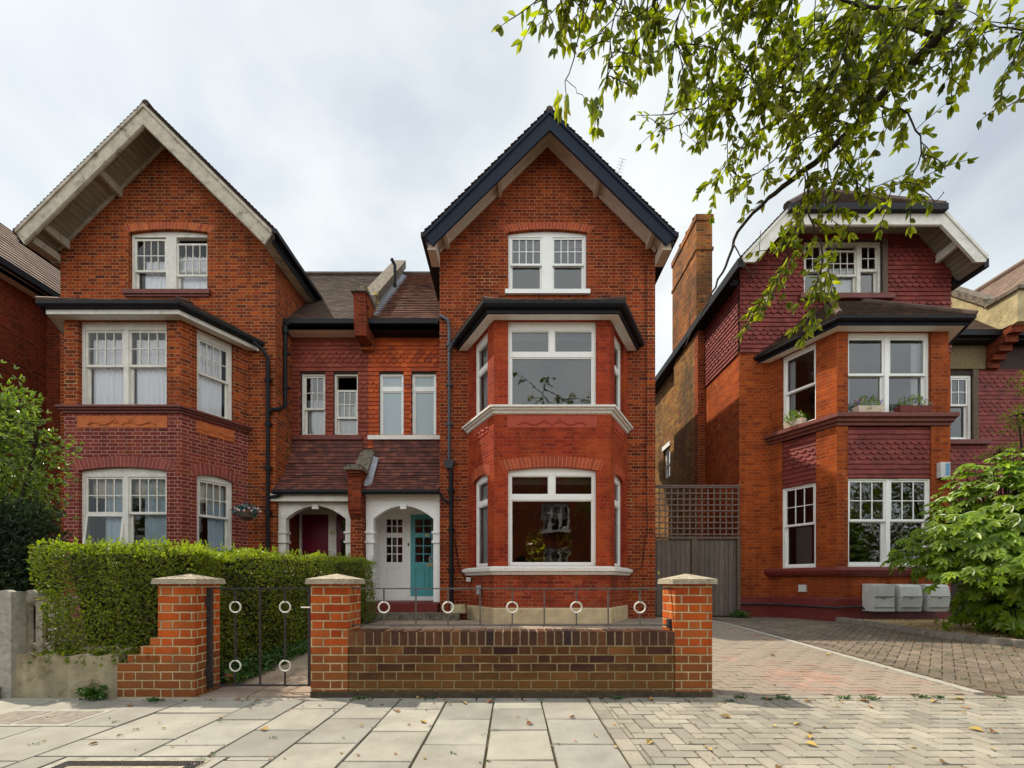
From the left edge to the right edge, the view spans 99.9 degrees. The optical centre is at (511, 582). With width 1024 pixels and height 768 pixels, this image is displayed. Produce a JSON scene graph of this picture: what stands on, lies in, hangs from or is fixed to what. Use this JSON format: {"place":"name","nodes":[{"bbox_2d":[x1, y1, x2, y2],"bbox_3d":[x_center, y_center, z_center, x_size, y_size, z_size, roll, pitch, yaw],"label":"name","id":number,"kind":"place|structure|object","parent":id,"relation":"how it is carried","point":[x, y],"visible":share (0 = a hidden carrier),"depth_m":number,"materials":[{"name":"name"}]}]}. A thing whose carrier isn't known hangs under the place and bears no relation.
{"place":"outdoors","nodes":[
{"label":"outdoors","id":0,"kind":"place"},
{"bbox_2d":[0,223,59,617],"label":"detached house","id":1,"kind":"structure","parent":0,"point":[29,339],"depth_m":10.74,"materials":[{"name":"red brick"}]},
{"bbox_2d":[33,618,304,679],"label":"ground","id":2,"kind":"structure","parent":0,"point":[34,638],"depth_m":6.92,"materials":[{"name":"soil"}]},
{"bbox_2d":[0,488,73,629],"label":"conifer bush","id":3,"kind":"object","parent":2,"relation":"on","point":[14,566],"visible":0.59,"depth_m":5.21,"materials":[{"name":"green plant"}]},
{"bbox_2d":[0,590,80,697],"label":"palisade fence","id":4,"kind":"object","parent":2,"relation":"on","point":[16,623],"visible":0.68,"depth_m":3.82,"materials":[{"name":"concrete"}]},
{"bbox_2d":[0,359,82,561],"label":"laurel bush","id":5,"kind":"object","parent":2,"relation":"on","point":[8,424],"visible":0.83,"depth_m":5.66,"materials":[{"name":"green plant"}]},
{"bbox_2d":[14,651,136,697],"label":"rendered wall","id":6,"kind":"structure","parent":2,"relation":"on","point":[40,677],"depth_m":3.80,"materials":[{"name":"beige concrete"}]},
{"bbox_2d":[117,574,225,697],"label":"gate pillar","id":7,"kind":"structure","parent":2,"relation":"on","point":[177,647],"depth_m":3.79,"materials":[{"name":"brick"}]},
{"bbox_2d":[205,588,310,688],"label":"garden gate","id":8,"kind":"structure","parent":7,"relation":"attached to","point":[209,666],"depth_m":3.95,"materials":[{"name":"black metal"}]},
{"bbox_2d":[25,534,376,666],"bbox_3d":[-3.545,0.178,6.374,1.610,1.480,5.263,0,0,0],"label":"privet hedge","id":9,"kind":"object","parent":2,"relation":"on","point":[117,591],"visible":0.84,"depth_m":4.02,"materials":[{"name":"green plant"}]},
{"bbox_2d":[305,574,717,698],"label":"front wall","id":10,"kind":"structure","parent":2,"relation":"on","point":[348,660],"depth_m":3.80,"materials":[{"name":"brick"}]},
{"bbox_2d":[352,588,671,627],"bbox_3d":[-0.005,0.234,3.904,2.890,0.364,0.060,0,0,0],"label":"railing","id":11,"kind":"object","parent":10,"relation":"on","point":[668,624],"visible":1,"depth_m":3.89,"materials":[{"name":"metal"}]},
{"bbox_2d":[526,529,571,561],"bbox_3d":[1.532,-2.498,20.164,7.397,7.080,3.610,0,0,0],"label":"garden bush","id":12,"kind":"object","parent":2,"relation":"on","point":[535,541],"visible":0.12,"depth_m":19.30,"materials":[{"name":"green plant"}]},
{"bbox_2d":[491,0,1023,349],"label":"cherry tree","id":13,"kind":"object","parent":2,"relation":"on","point":[889,54],"visible":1,"depth_m":3.27,"materials":[{"name":"green plant"}]},
{"bbox_2d":[655,187,1023,621],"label":"semi detached house","id":14,"kind":"structure","parent":2,"relation":"on","point":[836,492],"depth_m":10.32,"materials":[{"name":"brick"}]},
{"bbox_2d":[665,448,669,478],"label":"window","id":15,"kind":"structure","parent":14,"relation":"in","point":[667,464],"depth_m":15.49,"materials":[{"name":"white paint"}]},
{"bbox_2d":[783,409,806,428],"bbox_3d":[6.413,-3.721,9.763,0.457,0.394,0.367,0,0,38],"label":"window box","id":16,"kind":"object","parent":14,"relation":"on","point":[791,422],"visible":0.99,"depth_m":9.73,"materials":[{"name":"beige paint"}]},
{"bbox_2d":[783,483,815,567],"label":"window","id":17,"kind":"structure","parent":14,"relation":"in","point":[803,534],"depth_m":9.84,"materials":[{"name":"white paint"}]},
{"bbox_2d":[784,343,815,428],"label":"window","id":18,"kind":"structure","parent":14,"relation":"in","point":[789,368],"depth_m":10.04,"materials":[{"name":"white paint"}]},
{"bbox_2d":[804,242,879,292],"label":"window","id":19,"kind":"structure","parent":14,"relation":"in","point":[849,285],"depth_m":10.41,"materials":[{"name":"white paint"}]},
{"bbox_2d":[852,395,884,411],"bbox_3d":[7.457,-3.719,9.000,0.623,0.425,0.304,0,0,0],"label":"window box","id":20,"kind":"object","parent":14,"relation":"on","point":[869,407],"visible":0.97,"depth_m":8.93,"materials":[{"name":"beige paint"}]},
{"bbox_2d":[848,333,927,411],"bbox_3d":[7.945,-4.409,9.200,1.750,1.730,0.171,0,0,0],"label":"window","id":21,"kind":"structure","parent":14,"relation":"in","point":[918,381],"depth_m":9.14,"materials":[{"name":"white paint"}]},
{"bbox_2d":[848,478,929,566],"bbox_3d":[7.945,-1.261,9.140,1.750,1.875,0.110,0,0,0],"label":"window","id":22,"kind":"structure","parent":14,"relation":"in","point":[884,523],"depth_m":9.11,"materials":[{"name":"white paint"}]},
{"bbox_2d":[893,394,932,411],"bbox_3d":[8.383,-3.730,9.001,0.766,0.396,0.297,0,0,0],"label":"window box","id":23,"kind":"object","parent":14,"relation":"attached to","point":[905,407],"visible":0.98,"depth_m":8.93,"materials":[{"name":"red paint"}]},
{"bbox_2d":[918,487,922,555],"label":"window","id":24,"kind":"structure","parent":14,"relation":"in","point":[920,491],"depth_m":10.09,"materials":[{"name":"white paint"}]},
{"bbox_2d":[950,376,970,438],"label":"window","id":25,"kind":"structure","parent":14,"relation":"in","point":[966,407],"depth_m":11.15,"materials":[{"name":"white paint"}]},
{"bbox_2d":[13,99,390,626],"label":"semi detached house","id":26,"kind":"structure","parent":0,"point":[214,358],"depth_m":9.74,"materials":[{"name":"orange brick"}]},
{"bbox_2d":[90,341,93,403],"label":"window","id":27,"kind":"structure","parent":26,"relation":"in","point":[91,345],"depth_m":9.38,"materials":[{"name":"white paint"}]},
{"bbox_2d":[90,481,95,544],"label":"window","id":28,"kind":"structure","parent":26,"relation":"in","point":[92,500],"depth_m":9.40,"materials":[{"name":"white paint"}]},
{"bbox_2d":[82,468,166,551],"bbox_3d":[-7.850,-1.324,8.783,1.780,2.000,0.282,0,0,0],"label":"window","id":29,"kind":"structure","parent":26,"relation":"in","point":[118,486],"depth_m":8.79,"materials":[{"name":"white paint"}]},
{"bbox_2d":[82,322,166,403],"bbox_3d":[-7.850,-4.412,8.835,1.780,1.745,0.180,0,0,0],"label":"window","id":30,"kind":"structure","parent":26,"relation":"in","point":[114,369],"depth_m":8.82,"materials":[{"name":"white paint"}]},
{"bbox_2d":[132,232,206,288],"bbox_3d":[-7.850,-7.359,9.995,1.790,1.410,0.180,0,0,0],"label":"window","id":31,"kind":"structure","parent":26,"relation":"in","point":[177,272],"depth_m":9.94,"materials":[{"name":"white paint"}]},
{"bbox_2d":[197,475,231,550],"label":"window","id":32,"kind":"structure","parent":26,"relation":"in","point":[214,491],"depth_m":9.43,"materials":[{"name":"white paint"}]},
{"bbox_2d":[197,330,231,419],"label":"window","id":33,"kind":"structure","parent":26,"relation":"in","point":[209,356],"depth_m":9.36,"materials":[{"name":"white paint"}]},
{"bbox_2d":[230,485,264,520],"bbox_3d":[-5.677,-1.730,9.352,0.712,0.790,0.555,0,0,-45],"label":"hanging basket","id":34,"kind":"object","parent":26,"relation":"attached to","point":[247,516],"visible":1,"depth_m":9.22,"materials":[{"name":"brown plant"}]},
{"bbox_2d":[302,374,325,434],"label":"window","id":35,"kind":"structure","parent":26,"relation":"in","point":[313,412],"depth_m":10.69,"materials":[{"name":"white paint"}]},
{"bbox_2d":[302,515,327,555],"bbox_3d":[-4.950,-0.674,10.856,0.680,2.060,0.048,0,0,0],"label":"front door","id":36,"kind":"structure","parent":26,"relation":"in","point":[314,527],"depth_m":10.83,"materials":[{"name":"red paint"}]},
{"bbox_2d":[337,515,345,555],"bbox_3d":[-4.070,-0.674,10.855,0.680,2.060,0.050,0,0,0],"label":"front door","id":37,"kind":"structure","parent":26,"relation":"in","point":[340,534],"depth_m":10.83,"materials":[{"name":"red paint"}]},
{"bbox_2d":[335,374,357,434],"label":"window","id":38,"kind":"structure","parent":26,"relation":"in","point":[344,425],"depth_m":10.65,"materials":[{"name":"white paint"}]},
{"bbox_2d":[0,697,762,767],"bbox_3d":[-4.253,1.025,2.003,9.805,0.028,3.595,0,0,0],"label":"pavement","id":39,"kind":"structure","parent":0,"point":[239,741],"depth_m":2.89,"materials":[{"name":"grey concrete"}]},
{"bbox_2d":[0,709,115,726],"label":"slab","id":40,"kind":"object","parent":39,"relation":"on","point":[35,718],"visible":0.97,"depth_m":3.23,"materials":[{"name":"concrete"}]},
{"bbox_2d":[75,685,107,701],"bbox_3d":[-3.632,0.959,3.716,0.281,0.147,0.152,0,0,0],"label":"weed clump","id":41,"kind":"object","parent":39,"relation":"on","point":[90,693],"visible":0.99,"depth_m":3.71,"materials":[{"name":"green plant"}]},
{"bbox_2d":[42,757,225,767],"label":"manhole cover","id":42,"kind":"object","parent":39,"relation":"on","point":[135,762],"visible":1,"depth_m":2.41,"materials":[{"name":"metal"}]},
{"bbox_2d":[28,622,1022,763],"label":"weeds","id":43,"kind":"object","parent":39,"relation":"on","point":[150,699],"visible":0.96,"depth_m":3.74,"materials":[{"name":"green plant"}]},
{"bbox_2d":[588,695,1023,767],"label":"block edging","id":44,"kind":"object","parent":39,"relation":"on","point":[627,747],"visible":0.85,"depth_m":3.64,"materials":[{"name":"beige concrete"}]},
{"bbox_2d":[199,619,608,697],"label":"garden path","id":45,"kind":"structure","parent":0,"point":[297,673],"depth_m":4.56,"materials":[{"name":"beige stone"}]},
{"bbox_2d":[223,673,233,683],"bbox_3d":[-2.770,0.949,4.220,0.110,0.100,0.110,0,0,0],"label":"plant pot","id":46,"kind":"object","parent":45,"relation":"on","point":[227,675],"visible":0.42,"depth_m":4.18,"materials":[{"name":"ceramic"}]},
{"bbox_2d":[220,637,307,683],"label":"ground plants","id":47,"kind":"object","parent":45,"relation":"on","point":[267,657],"visible":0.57,"depth_m":4.74,"materials":[{"name":"green plant"}]},
{"bbox_2d":[344,105,678,623],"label":"semi detached house","id":48,"kind":"structure","parent":0,"point":[507,342],"depth_m":9.82,"materials":[{"name":"red brick"}]},
{"bbox_2d":[380,374,403,434],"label":"window","id":49,"kind":"structure","parent":48,"relation":"in","point":[391,385],"depth_m":10.66,"materials":[{"name":"white paint"}]},
{"bbox_2d":[382,515,405,595],"bbox_3d":[-2.960,-0.674,10.850,0.620,2.060,0.040,0,0,0],"label":"front door","id":50,"kind":"structure","parent":48,"relation":"in","point":[393,573],"depth_m":10.83,"materials":[{"name":"white paint"}]},
{"bbox_2d":[411,515,432,595],"bbox_3d":[-2.125,-0.674,10.843,0.850,2.060,0.055,0,0,0],"label":"front door","id":51,"kind":"structure","parent":48,"relation":"in","point":[421,572],"depth_m":10.83,"materials":[{"name":"teal paint"}]},
{"bbox_2d":[412,374,435,434],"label":"window","id":52,"kind":"structure","parent":48,"relation":"in","point":[423,385],"depth_m":10.66,"materials":[{"name":"white paint"}]},
{"bbox_2d":[476,475,487,566],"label":"window","id":53,"kind":"structure","parent":48,"relation":"in","point":[481,491],"depth_m":9.54,"materials":[{"name":"white paint"}]},
{"bbox_2d":[476,332,487,414],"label":"window","id":54,"kind":"structure","parent":48,"relation":"in","point":[482,346],"depth_m":9.54,"materials":[{"name":"white paint"}]},
{"bbox_2d":[508,232,585,288],"bbox_3d":[0.810,-7.359,9.985,1.790,1.410,0.160,0,0,0],"label":"window","id":55,"kind":"structure","parent":48,"relation":"in","point":[546,245],"depth_m":9.93,"materials":[{"name":"white paint"}]},
{"bbox_2d":[508,468,595,565],"bbox_3d":[0.810,-1.324,8.825,1.780,2.000,0.160,0,0,0],"label":"window","id":56,"kind":"structure","parent":48,"relation":"in","point":[551,477],"depth_m":8.75,"materials":[{"name":"white paint"}]},
{"bbox_2d":[508,322,595,403],"bbox_3d":[0.810,-4.412,8.825,1.780,1.745,0.160,0,0,0],"label":"window","id":57,"kind":"structure","parent":48,"relation":"in","point":[551,332],"depth_m":8.75,"materials":[{"name":"white paint"}]},
{"bbox_2d":[615,476,619,566],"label":"window","id":58,"kind":"structure","parent":48,"relation":"in","point":[617,483],"depth_m":9.53,"materials":[{"name":"white paint"}]},
{"bbox_2d":[615,337,619,409],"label":"window","id":59,"kind":"structure","parent":48,"relation":"in","point":[617,346],"depth_m":9.53,"materials":[{"name":"white paint"}]},
{"bbox_2d":[0,0,1023,548],"label":"sky","id":60,"kind":"structure","parent":0,"point":[350,126],"materials":[{"name":"white"}]},
{"bbox_2d":[602,617,974,695],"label":"driveway","id":61,"kind":"structure","parent":0,"point":[734,652],"depth_m":4.67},
{"bbox_2d":[600,699,1023,767],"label":"block pavement","id":62,"kind":"structure","parent":0,"point":[852,735],"depth_m":2.91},
{"bbox_2d":[42,622,1022,767],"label":"fallen leaves","id":63,"kind":"object","parent":62,"relation":"on","point":[776,765],"visible":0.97,"depth_m":3.53,"materials":[{"name":"plant"}]},
{"bbox_2d":[609,614,1023,695],"bbox_3d":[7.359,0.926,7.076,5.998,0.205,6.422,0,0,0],"label":"neighbour driveway","id":64,"kind":"structure","parent":0,"point":[821,631],"depth_m":5.92,"materials":[{"name":"grey brick"}]},
{"bbox_2d":[655,485,740,616],"bbox_3d":[4.320,-0.722,10.280,2.240,3.195,0.100,0,0,0],"label":"side gate fence","id":65,"kind":"object","parent":64,"relation":"on","point":[718,559],"visible":0.73,"depth_m":10.27,"materials":[{"name":"brown wood"}]},
{"bbox_2d":[729,610,752,617],"bbox_3d":[5.296,0.761,9.986,0.498,0.250,0.416,0,0,10],"label":"weed clump","id":66,"kind":"object","parent":64,"relation":"on","point":[741,614],"visible":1,"depth_m":9.96,"materials":[{"name":"green plant"}]},
{"bbox_2d":[712,620,984,694],"bbox_3d":[4.240,0.938,7.077,0.100,0.248,6.346,0,0,0],"label":"driveway edge strip","id":67,"kind":"object","parent":64,"relation":"on","point":[954,686],"visible":0.38,"depth_m":4.99,"materials":[{"name":"concrete"}]},
{"bbox_2d":[835,617,1023,647],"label":"bed kerb","id":68,"kind":"structure","parent":64,"relation":"on","point":[966,637],"depth_m":6.91,"materials":[{"name":"concrete"}]},
{"bbox_2d":[861,615,1023,639],"bbox_3d":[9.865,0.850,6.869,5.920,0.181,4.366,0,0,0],"label":"gravel","id":69,"kind":"structure","parent":64,"relation":"on","point":[959,629],"depth_m":7.76,"materials":[{"name":"gravel"}]},
{"bbox_2d":[879,448,1023,638],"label":"fatsia shrub","id":70,"kind":"object","parent":69,"relation":"on","point":[978,547],"visible":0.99,"depth_m":6.60,"materials":[{"name":"green plant"}]},
{"bbox_2d":[972,370,1023,492],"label":"yellow shrub","id":71,"kind":"object","parent":69,"relation":"on","point":[1019,428],"visible":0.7,"depth_m":8.29,"materials":[{"name":"green plant"}]},
{"bbox_2d":[974,259,1023,296],"bbox_3d":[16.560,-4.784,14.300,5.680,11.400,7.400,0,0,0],"label":"roof","id":72,"kind":"structure","parent":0,"point":[1011,277],"depth_m":14.07,"materials":[{"name":"tile"}]}
]}

